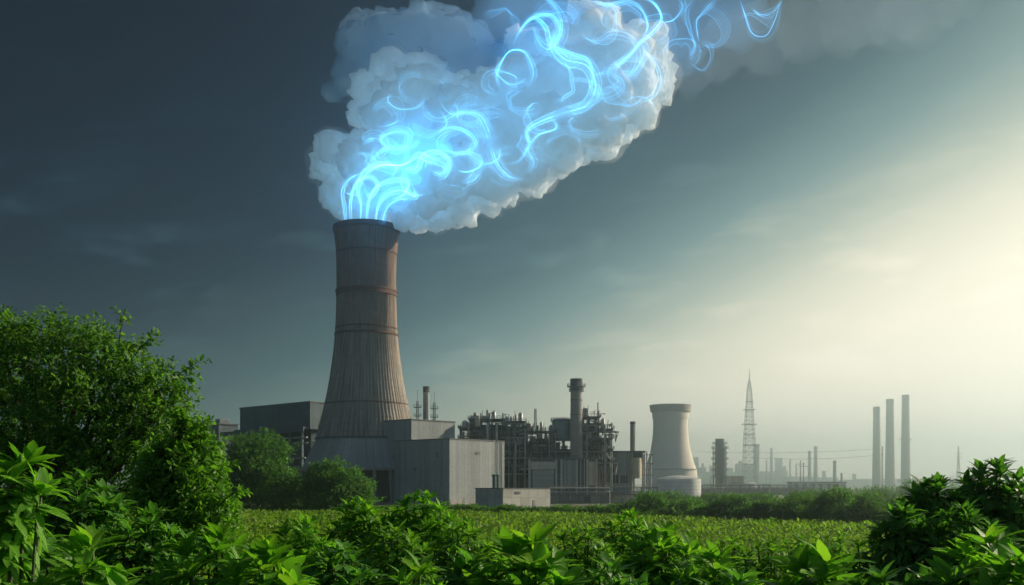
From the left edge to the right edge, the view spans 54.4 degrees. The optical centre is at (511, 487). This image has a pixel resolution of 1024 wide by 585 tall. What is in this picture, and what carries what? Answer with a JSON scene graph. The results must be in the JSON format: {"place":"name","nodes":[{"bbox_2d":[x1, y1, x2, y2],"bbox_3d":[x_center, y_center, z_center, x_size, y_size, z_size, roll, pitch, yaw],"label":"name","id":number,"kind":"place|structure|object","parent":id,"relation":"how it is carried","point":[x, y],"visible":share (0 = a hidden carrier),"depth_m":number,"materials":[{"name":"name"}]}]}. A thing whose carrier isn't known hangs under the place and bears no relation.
{"place":"outdoors","nodes":[
{"label":"outdoors","id":0,"kind":"place"},
{"bbox_2d":[203,419,238,459],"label":"storage shed","id":1,"kind":"structure","parent":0,"point":[223,425],"depth_m":563.75,"materials":[{"name":"concrete"}]},
{"bbox_2d":[1,488,986,558],"bbox_3d":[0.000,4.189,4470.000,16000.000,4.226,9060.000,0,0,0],"label":"ground","id":2,"kind":"structure","parent":0,"point":[606,506],"depth_m":176.64,"materials":[{"name":"green plant"}]},
{"bbox_2d":[0,440,74,584],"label":"broad leaved shrub","id":3,"kind":"object","parent":2,"relation":"on","point":[18,536],"visible":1,"depth_m":5.14,"materials":[{"name":"green plant"}]},
{"bbox_2d":[1,506,87,584],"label":"broad leaved shrub","id":4,"kind":"object","parent":2,"relation":"on","point":[45,568],"visible":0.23,"depth_m":5.58,"materials":[{"name":"green plant"}]},
{"bbox_2d":[12,525,141,584],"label":"broad leaved shrub","id":5,"kind":"object","parent":2,"relation":"on","point":[80,541],"visible":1,"depth_m":4.78,"materials":[{"name":"green plant"}]},
{"bbox_2d":[31,467,140,583],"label":"broad leaved shrub","id":6,"kind":"object","parent":2,"relation":"on","point":[103,510],"visible":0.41,"depth_m":7.94,"materials":[{"name":"green plant"}]},
{"bbox_2d":[0,302,225,540],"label":"leafy tree","id":7,"kind":"object","parent":2,"relation":"on","point":[69,439],"visible":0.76,"depth_m":13.57,"materials":[{"name":"green plant"}]},
{"bbox_2d":[94,500,204,584],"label":"broad leaved shrub","id":8,"kind":"object","parent":2,"relation":"on","point":[147,554],"visible":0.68,"depth_m":7.32,"materials":[{"name":"green plant"}]},
{"bbox_2d":[122,404,253,575],"bbox_3d":[-3.758,0.767,11.394,1.379,3.505,1.703,0,0,-35],"label":"leafy tree","id":9,"kind":"object","parent":2,"relation":"on","point":[182,471],"visible":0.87,"depth_m":11.19,"materials":[{"name":"green plant"}]},
{"bbox_2d":[136,519,277,584],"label":"broad leaved shrub","id":10,"kind":"object","parent":2,"relation":"on","point":[211,548],"visible":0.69,"depth_m":6.33,"materials":[{"name":"green plant"}]},
{"bbox_2d":[194,534,323,584],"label":"broad leaved shrub","id":11,"kind":"object","parent":2,"relation":"on","point":[289,569],"visible":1,"depth_m":5.55,"materials":[{"name":"green plant"}]},
{"bbox_2d":[217,426,304,509],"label":"round tree","id":12,"kind":"object","parent":2,"relation":"on","point":[265,490],"visible":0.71,"depth_m":245.82,"materials":[{"name":"green plant"}]},
{"bbox_2d":[283,504,323,510],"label":"shrub","id":13,"kind":"object","parent":2,"relation":"on","point":[299,507],"visible":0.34,"depth_m":240.24,"materials":[{"name":"green plant"}]},
{"bbox_2d":[267,513,349,584],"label":"broad leaved shrub","id":14,"kind":"object","parent":2,"relation":"on","point":[303,530],"visible":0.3,"depth_m":9.31,"materials":[{"name":"green plant"}]},
{"bbox_2d":[288,454,385,509],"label":"round tree","id":15,"kind":"object","parent":2,"relation":"on","point":[334,487],"visible":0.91,"depth_m":241.63,"materials":[{"name":"green plant"}]},
{"bbox_2d":[302,538,385,584],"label":"broad leaved shrub","id":16,"kind":"object","parent":2,"relation":"on","point":[329,575],"visible":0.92,"depth_m":7.15,"materials":[{"name":"green plant"}]},
{"bbox_2d":[309,496,419,579],"bbox_3d":[-1.758,1.159,11.466,1.428,2.127,1.172,0,0,0],"label":"broad leaved shrub","id":17,"kind":"object","parent":2,"relation":"on","point":[365,521],"visible":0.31,"depth_m":11.37,"materials":[{"name":"green plant"}]},
{"bbox_2d":[336,519,447,584],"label":"leaved shrub","id":18,"kind":"object","parent":2,"relation":"on","point":[397,551],"visible":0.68,"depth_m":8.94,"materials":[{"name":"green plant"}]},
{"bbox_2d":[376,549,442,584],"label":"broad leaved shrub","id":19,"kind":"object","parent":2,"relation":"on","point":[424,565],"visible":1,"depth_m":5.62,"materials":[{"name":"green plant"}]},
{"bbox_2d":[363,488,489,579],"bbox_3d":[-0.983,1.111,11.208,1.650,2.217,1.261,0,0,0],"label":"broad leaved shrub","id":20,"kind":"object","parent":2,"relation":"on","point":[435,526],"visible":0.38,"depth_m":11.07,"materials":[{"name":"green plant"}]},
{"bbox_2d":[415,515,509,581],"bbox_3d":[-0.438,1.236,9.620,1.135,1.936,0.923,0,0,-28],"label":"leaved shrub","id":21,"kind":"object","parent":2,"relation":"on","point":[479,547],"visible":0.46,"depth_m":9.50,"materials":[{"name":"green plant"}]},
{"bbox_2d":[417,544,507,584],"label":"broad leaved shrub","id":22,"kind":"object","parent":2,"relation":"on","point":[467,561],"visible":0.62,"depth_m":6.18,"materials":[{"name":"green plant"}]},
{"bbox_2d":[447,501,485,510],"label":"shrub","id":23,"kind":"object","parent":2,"relation":"on","point":[462,506],"visible":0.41,"depth_m":234.47,"materials":[{"name":"green plant"}]},
{"bbox_2d":[87,507,892,582],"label":"crop field","id":24,"kind":"structure","parent":2,"relation":"on","point":[268,521],"depth_m":140.74,"materials":[{"name":"green plant"}]},
{"bbox_2d":[479,530,531,581],"bbox_3d":[-0.256,1.477,15.011,1.382,1.670,1.175,0,0,0],"label":"leaved shrub","id":25,"kind":"object","parent":2,"relation":"on","point":[498,534],"visible":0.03,"depth_m":14.99,"materials":[{"name":"green plant"}]},
{"bbox_2d":[488,502,529,512],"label":"shrub","id":26,"kind":"object","parent":2,"relation":"on","point":[507,507],"visible":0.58,"depth_m":226.23,"materials":[{"name":"green plant"}]},
{"bbox_2d":[475,488,550,507],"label":"annex","id":27,"kind":"object","parent":2,"relation":"on","point":[530,497],"visible":0.88,"depth_m":305.84,"materials":[{"name":"concrete"}]},
{"bbox_2d":[461,521,592,584],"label":"broad leaved shrub","id":28,"kind":"object","parent":2,"relation":"on","point":[536,557],"visible":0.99,"depth_m":5.92,"materials":[{"name":"green plant"}]},
{"bbox_2d":[544,502,582,512],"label":"shrub","id":29,"kind":"object","parent":2,"relation":"on","point":[566,508],"visible":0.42,"depth_m":223.27,"materials":[{"name":"green plant"}]},
{"bbox_2d":[529,522,628,584],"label":"leaved shrub","id":30,"kind":"object","parent":2,"relation":"on","point":[589,562],"visible":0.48,"depth_m":10.13,"materials":[{"name":"green plant"}]},
{"bbox_2d":[576,503,613,512],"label":"shrub","id":31,"kind":"object","parent":2,"relation":"on","point":[590,508],"visible":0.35,"depth_m":220.86,"materials":[{"name":"green plant"}]},
{"bbox_2d":[593,502,630,514],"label":"shrub","id":32,"kind":"object","parent":2,"relation":"on","point":[610,509],"visible":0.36,"depth_m":216.44,"materials":[{"name":"green plant"}]},
{"bbox_2d":[579,551,649,584],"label":"broad leaved shrub","id":33,"kind":"object","parent":2,"relation":"on","point":[612,571],"visible":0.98,"depth_m":5.98,"materials":[{"name":"green plant"}]},
{"bbox_2d":[572,507,676,583],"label":"broad leaved shrub","id":34,"kind":"object","parent":2,"relation":"on","point":[634,523],"visible":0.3,"depth_m":12.94,"materials":[{"name":"green plant"}]},
{"bbox_2d":[616,489,673,514],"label":"hedge bush","id":35,"kind":"object","parent":2,"relation":"on","point":[649,502],"visible":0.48,"depth_m":202.65,"materials":[{"name":"green plant"}]},
{"bbox_2d":[645,506,685,518],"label":"shrub","id":36,"kind":"object","parent":2,"relation":"on","point":[672,511],"visible":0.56,"depth_m":194.38,"materials":[{"name":"green plant"}]},
{"bbox_2d":[615,520,717,584],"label":"broad leaved shrub","id":37,"kind":"object","parent":2,"relation":"on","point":[651,563],"visible":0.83,"depth_m":8.10,"materials":[{"name":"green plant"}]},
{"bbox_2d":[640,490,707,503],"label":"hedge bush","id":38,"kind":"object","parent":2,"relation":"on","point":[672,495],"visible":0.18,"depth_m":328.27,"materials":[{"name":"green plant"}]},
{"bbox_2d":[659,498,704,515],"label":"hedge bush","id":39,"kind":"object","parent":2,"relation":"on","point":[684,505],"visible":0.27,"depth_m":197.23,"materials":[{"name":"green plant"}]},
{"bbox_2d":[664,530,705,584],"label":"broad leaved shrub","id":40,"kind":"object","parent":2,"relation":"on","point":[674,555],"visible":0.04,"depth_m":14.98,"materials":[{"name":"green plant"}]},
{"bbox_2d":[683,502,726,519],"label":"shrub","id":41,"kind":"object","parent":2,"relation":"on","point":[700,510],"visible":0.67,"depth_m":188.27,"materials":[{"name":"green plant"}]},
{"bbox_2d":[670,540,764,584],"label":"broad leaved shrub","id":42,"kind":"object","parent":2,"relation":"on","point":[714,561],"visible":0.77,"depth_m":6.96,"materials":[{"name":"green plant"}]},
{"bbox_2d":[696,492,749,505],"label":"hedge bush","id":43,"kind":"object","parent":2,"relation":"on","point":[710,498],"visible":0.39,"depth_m":339.02,"materials":[{"name":"green plant"}]},
{"bbox_2d":[705,490,753,519],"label":"hedge bush","id":44,"kind":"object","parent":2,"relation":"on","point":[733,502],"visible":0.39,"depth_m":188.80,"materials":[{"name":"green plant"}]},
{"bbox_2d":[690,565,773,584],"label":"broad leaved shrub","id":45,"kind":"object","parent":2,"relation":"on","point":[737,577],"visible":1,"depth_m":5.38,"materials":[{"name":"green plant"}]},
{"bbox_2d":[700,537,766,578],"bbox_3d":[3.016,1.483,14.009,1.180,1.592,1.103,0,0,0],"label":"leaved shrub","id":46,"kind":"object","parent":2,"relation":"on","point":[738,547],"visible":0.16,"depth_m":13.96,"materials":[{"name":"green plant"}]},
{"bbox_2d":[729,505,762,520],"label":"shrub","id":47,"kind":"object","parent":2,"relation":"on","point":[741,513],"visible":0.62,"depth_m":180.43,"materials":[{"name":"green plant"}]},
{"bbox_2d":[741,369,756,483],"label":"lattice tower","id":48,"kind":"structure","parent":2,"relation":"on","point":[746,422],"depth_m":2046.63,"materials":[{"name":"metal"}]},
{"bbox_2d":[754,444,759,488],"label":"stack","id":49,"kind":"object","parent":2,"relation":"on","point":[757,456],"visible":0.71,"depth_m":3192.36,"materials":[{"name":"concrete"}]},
{"bbox_2d":[729,536,791,584],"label":"leaved shrub","id":50,"kind":"object","parent":2,"relation":"on","point":[762,565],"visible":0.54,"depth_m":10.45,"materials":[{"name":"green plant"}]},
{"bbox_2d":[748,494,782,519],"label":"hedge bush","id":51,"kind":"object","parent":2,"relation":"on","point":[763,505],"visible":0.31,"depth_m":180.23,"materials":[{"name":"green plant"}]},
{"bbox_2d":[770,448,772,487],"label":"stack","id":52,"kind":"object","parent":2,"relation":"on","point":[771,467],"visible":0.76,"depth_m":4294.14,"materials":[{"name":"concrete"}]},
{"bbox_2d":[764,533,812,577],"bbox_3d":[4.512,1.539,16.003,1.552,1.620,1.401,0,0,0],"label":"broad leaved shrub","id":53,"kind":"object","parent":2,"relation":"on","point":[800,542],"visible":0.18,"depth_m":15.99,"materials":[{"name":"green plant"}]},
{"bbox_2d":[766,490,816,520],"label":"hedge bush","id":54,"kind":"object","parent":2,"relation":"on","point":[789,509],"visible":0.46,"depth_m":173.74,"materials":[{"name":"green plant"}]},
{"bbox_2d":[786,488,842,499],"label":"hedge bush","id":55,"kind":"object","parent":2,"relation":"on","point":[811,491],"visible":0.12,"depth_m":350.49,"materials":[{"name":"green plant"}]},
{"bbox_2d":[813,446,818,481],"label":"stack","id":56,"kind":"object","parent":2,"relation":"on","point":[815,477],"visible":0.96,"depth_m":3244.77,"materials":[{"name":"concrete"}]},
{"bbox_2d":[758,538,875,584],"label":"broad leaved shrub","id":57,"kind":"object","parent":2,"relation":"on","point":[823,567],"visible":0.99,"depth_m":5.93,"materials":[{"name":"green plant"}]},
{"bbox_2d":[797,484,854,521],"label":"hedge bush","id":58,"kind":"object","parent":2,"relation":"on","point":[829,504],"visible":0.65,"depth_m":167.29,"materials":[{"name":"green plant"}]},
{"bbox_2d":[809,529,864,568],"bbox_3d":[5.510,1.549,17.034,1.569,1.683,1.422,0,0,0],"label":"leaved shrub","id":59,"kind":"object","parent":2,"relation":"on","point":[841,539],"visible":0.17,"depth_m":16.98,"materials":[{"name":"green plant"}]},
{"bbox_2d":[835,536,888,584],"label":"leaved shrub","id":60,"kind":"object","parent":2,"relation":"on","point":[857,543],"visible":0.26,"depth_m":9.32,"materials":[{"name":"green plant"}]},
{"bbox_2d":[837,489,894,523],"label":"hedge bush","id":61,"kind":"object","parent":2,"relation":"on","point":[868,505],"visible":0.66,"depth_m":159.81,"materials":[{"name":"green plant"}]},
{"bbox_2d":[832,560,914,584],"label":"broad leaved shrub","id":62,"kind":"object","parent":2,"relation":"on","point":[881,577],"visible":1,"depth_m":5.59,"materials":[{"name":"green plant"}]},
{"bbox_2d":[872,406,880,488],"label":"tall chimney","id":63,"kind":"object","parent":2,"relation":"on","point":[876,469],"visible":0.97,"depth_m":2392.37,"materials":[{"name":"concrete"}]},
{"bbox_2d":[858,483,901,502],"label":"hedge bush","id":64,"kind":"object","parent":2,"relation":"on","point":[883,491],"visible":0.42,"depth_m":377.94,"materials":[{"name":"green plant"}]},
{"bbox_2d":[872,492,907,521],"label":"hedge bush","id":65,"kind":"object","parent":2,"relation":"on","point":[893,502],"visible":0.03,"depth_m":157.88,"materials":[{"name":"green plant"}]},
{"bbox_2d":[885,399,894,489],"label":"tall chimney","id":66,"kind":"object","parent":2,"relation":"on","point":[889,463],"visible":0.99,"depth_m":2371.66,"materials":[{"name":"concrete"}]},
{"bbox_2d":[864,500,943,584],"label":"broad leaved shrub","id":67,"kind":"object","parent":2,"relation":"on","point":[899,540],"visible":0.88,"depth_m":8.52,"materials":[{"name":"green plant"}]},
{"bbox_2d":[898,395,911,488],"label":"tall chimney","id":68,"kind":"object","parent":2,"relation":"on","point":[905,439],"visible":0.93,"depth_m":2351.98,"materials":[{"name":"concrete"}]},
{"bbox_2d":[888,476,945,498],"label":"hedge bush","id":69,"kind":"object","parent":2,"relation":"on","point":[904,485],"visible":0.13,"depth_m":399.25,"materials":[{"name":"green plant"}]},
{"bbox_2d":[886,561,969,584],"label":"broad leaved shrub","id":70,"kind":"object","parent":2,"relation":"on","point":[910,578],"visible":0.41,"depth_m":5.84,"materials":[{"name":"green plant"}]},
{"bbox_2d":[884,471,991,584],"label":"broad leaved shrub","id":71,"kind":"object","parent":2,"relation":"on","point":[922,496],"visible":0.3,"depth_m":9.10,"materials":[{"name":"green plant"}]},
{"bbox_2d":[902,498,1023,584],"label":"broad leaved shrub","id":72,"kind":"object","parent":2,"relation":"on","point":[968,516],"visible":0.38,"depth_m":8.34,"materials":[{"name":"green plant"}]},
{"bbox_2d":[916,524,1023,584],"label":"broad leaved shrub","id":73,"kind":"object","parent":2,"relation":"on","point":[965,570],"visible":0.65,"depth_m":5.56,"materials":[{"name":"green plant"}]},
{"bbox_2d":[939,454,1023,554],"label":"broad leaved shrub","id":74,"kind":"object","parent":2,"relation":"on","point":[1009,510],"visible":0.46,"depth_m":9.23,"materials":[{"name":"green plant"}]},
{"bbox_2d":[961,543,1023,584],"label":"broad leaved shrub","id":75,"kind":"object","parent":2,"relation":"on","point":[1009,569],"visible":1,"depth_m":5.21,"materials":[{"name":"green plant"}]},
{"bbox_2d":[0,0,1023,487],"label":"sky","id":76,"kind":"structure","parent":0,"point":[646,203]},
{"bbox_2d":[89,492,949,505],"bbox_3d":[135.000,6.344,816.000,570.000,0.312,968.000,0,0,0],"label":"plant yard","id":77,"kind":"structure","parent":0,"point":[551,504],"depth_m":363.50,"materials":[{"name":"green plant"}]},
{"bbox_2d":[220,401,324,490],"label":"turbine hall","id":78,"kind":"structure","parent":77,"relation":"on","point":[294,422],"depth_m":491.19,"materials":[{"name":"metal"}]},
{"bbox_2d":[294,446,300,479],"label":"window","id":79,"kind":"structure","parent":78,"relation":"in","point":[297,462],"depth_m":489.83,"materials":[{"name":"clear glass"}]},
{"bbox_2d":[298,219,411,502],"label":"cooling tower","id":80,"kind":"structure","parent":77,"relation":"on","point":[366,397],"depth_m":427.05,"materials":[{"name":"concrete"}]},
{"bbox_2d":[383,419,455,501],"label":"hall","id":81,"kind":"structure","parent":77,"relation":"on","point":[407,429],"depth_m":417.60,"materials":[{"name":"metal"}]},
{"bbox_2d":[423,386,429,419],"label":"chimney","id":82,"kind":"object","parent":77,"relation":"on","point":[426,402],"visible":0.22,"depth_m":448.67,"materials":[{"name":"metal"}]},
{"bbox_2d":[394,438,504,504],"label":"cube hall","id":83,"kind":"structure","parent":77,"relation":"on","point":[453,471],"depth_m":369.14,"materials":[{"name":"grey metal"}]},
{"bbox_2d":[458,409,542,487],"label":"process structure","id":84,"kind":"object","parent":77,"relation":"on","point":[519,446],"visible":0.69,"depth_m":431.92,"materials":[{"name":"metal"}]},
{"bbox_2d":[527,455,598,490],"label":"machine hall","id":85,"kind":"structure","parent":77,"relation":"on","point":[545,472],"depth_m":417.70,"materials":[{"name":"metal"}]},
{"bbox_2d":[532,402,618,490],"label":"process structure","id":86,"kind":"object","parent":77,"relation":"on","point":[594,441],"visible":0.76,"depth_m":425.77,"materials":[{"name":"metal"}]},
{"bbox_2d":[567,378,585,457],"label":"chimney","id":87,"kind":"object","parent":77,"relation":"on","point":[576,387],"visible":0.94,"depth_m":421.78,"materials":[{"name":"metal"}]},
{"bbox_2d":[550,485,609,503],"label":"pipe rack","id":88,"kind":"object","parent":77,"relation":"on","point":[584,497],"visible":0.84,"depth_m":385.96,"materials":[{"name":"grey metal"}]},
{"bbox_2d":[613,451,645,490],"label":"filter house","id":89,"kind":"structure","parent":77,"relation":"on","point":[628,468],"depth_m":439.86,"materials":[{"name":"grey metal"}]},
{"bbox_2d":[630,421,635,490],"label":"chimney","id":90,"kind":"object","parent":77,"relation":"on","point":[632,435],"visible":0.54,"depth_m":450.84,"materials":[{"name":"metal"}]},
{"bbox_2d":[607,485,658,498],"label":"pipe rack","id":91,"kind":"object","parent":77,"relation":"on","point":[612,493],"visible":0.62,"depth_m":399.98,"materials":[{"name":"grey metal"}]},
{"bbox_2d":[641,451,653,490],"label":"pipe stand","id":92,"kind":"object","parent":77,"relation":"on","point":[651,463],"visible":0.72,"depth_m":445.83,"materials":[{"name":"metal"}]},
{"bbox_2d":[657,475,700,496],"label":"storage tank","id":93,"kind":"object","parent":77,"relation":"on","point":[687,485],"visible":0.89,"depth_m":647.72,"materials":[{"name":"white metal"}]},
{"bbox_2d":[711,439,729,488],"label":"distillation column","id":94,"kind":"structure","parent":77,"relation":"on","point":[720,469],"depth_m":975.46,"materials":[{"name":"metal"}]},
{"bbox_2d":[702,484,769,495],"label":"pipe rack","id":95,"kind":"object","parent":77,"relation":"on","point":[727,491],"visible":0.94,"depth_m":691.39,"materials":[{"name":"grey metal"}]},
{"bbox_2d":[736,491,782,501],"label":"hedge bush","id":96,"kind":"object","parent":77,"relation":"on","point":[753,496],"visible":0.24,"depth_m":343.29,"materials":[{"name":"green plant"}]},
{"bbox_2d":[762,484,812,494],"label":"pipe rack","id":97,"kind":"object","parent":77,"relation":"on","point":[777,491],"visible":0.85,"depth_m":861.60,"materials":[{"name":"grey metal"}]},
{"bbox_2d":[615,494,634,503],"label":"pump house","id":98,"kind":"structure","parent":0,"point":[622,498],"depth_m":372.00,"materials":[{"name":"grey concrete"}]},
{"bbox_2d":[647,404,697,490],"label":"cooling tower","id":99,"kind":"structure","parent":0,"point":[670,450],"depth_m":933.79,"materials":[{"name":"concrete"}]},
{"bbox_2d":[693,457,706,488],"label":"building","id":100,"kind":"structure","parent":0,"point":[701,469],"depth_m":4700.00,"materials":[{"name":"concrete"}]},
{"bbox_2d":[702,465,734,488],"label":"building","id":101,"kind":"structure","parent":0,"point":[707,477],"depth_m":4600.00,"materials":[{"name":"concrete"}]},
{"bbox_2d":[726,476,743,488],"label":"tank house","id":102,"kind":"structure","parent":0,"point":[736,479],"depth_m":1060.00,"materials":[{"name":"concrete"}]},
{"bbox_2d":[735,461,753,482],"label":"building","id":103,"kind":"structure","parent":0,"point":[738,469],"depth_m":4500.00,"materials":[{"name":"concrete"}]},
{"bbox_2d":[759,458,787,488],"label":"building","id":104,"kind":"structure","parent":0,"point":[780,472],"depth_m":4900.00,"materials":[{"name":"concrete"}]},
{"bbox_2d":[783,477,807,487],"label":"building","id":105,"kind":"structure","parent":0,"point":[785,479],"depth_m":4600.00,"materials":[{"name":"concrete"}]},
{"bbox_2d":[786,482,846,491],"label":"flat roofed shed","id":106,"kind":"structure","parent":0,"point":[826,485],"depth_m":1120.00,"materials":[{"name":"grey metal"}]},
{"bbox_2d":[839,474,868,488],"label":"building","id":107,"kind":"structure","parent":0,"point":[860,484],"depth_m":4200.00,"materials":[{"name":"concrete"}]},
{"bbox_2d":[856,479,918,488],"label":"building","id":108,"kind":"structure","parent":0,"point":[897,483],"depth_m":4700.00,"materials":[{"name":"concrete"}]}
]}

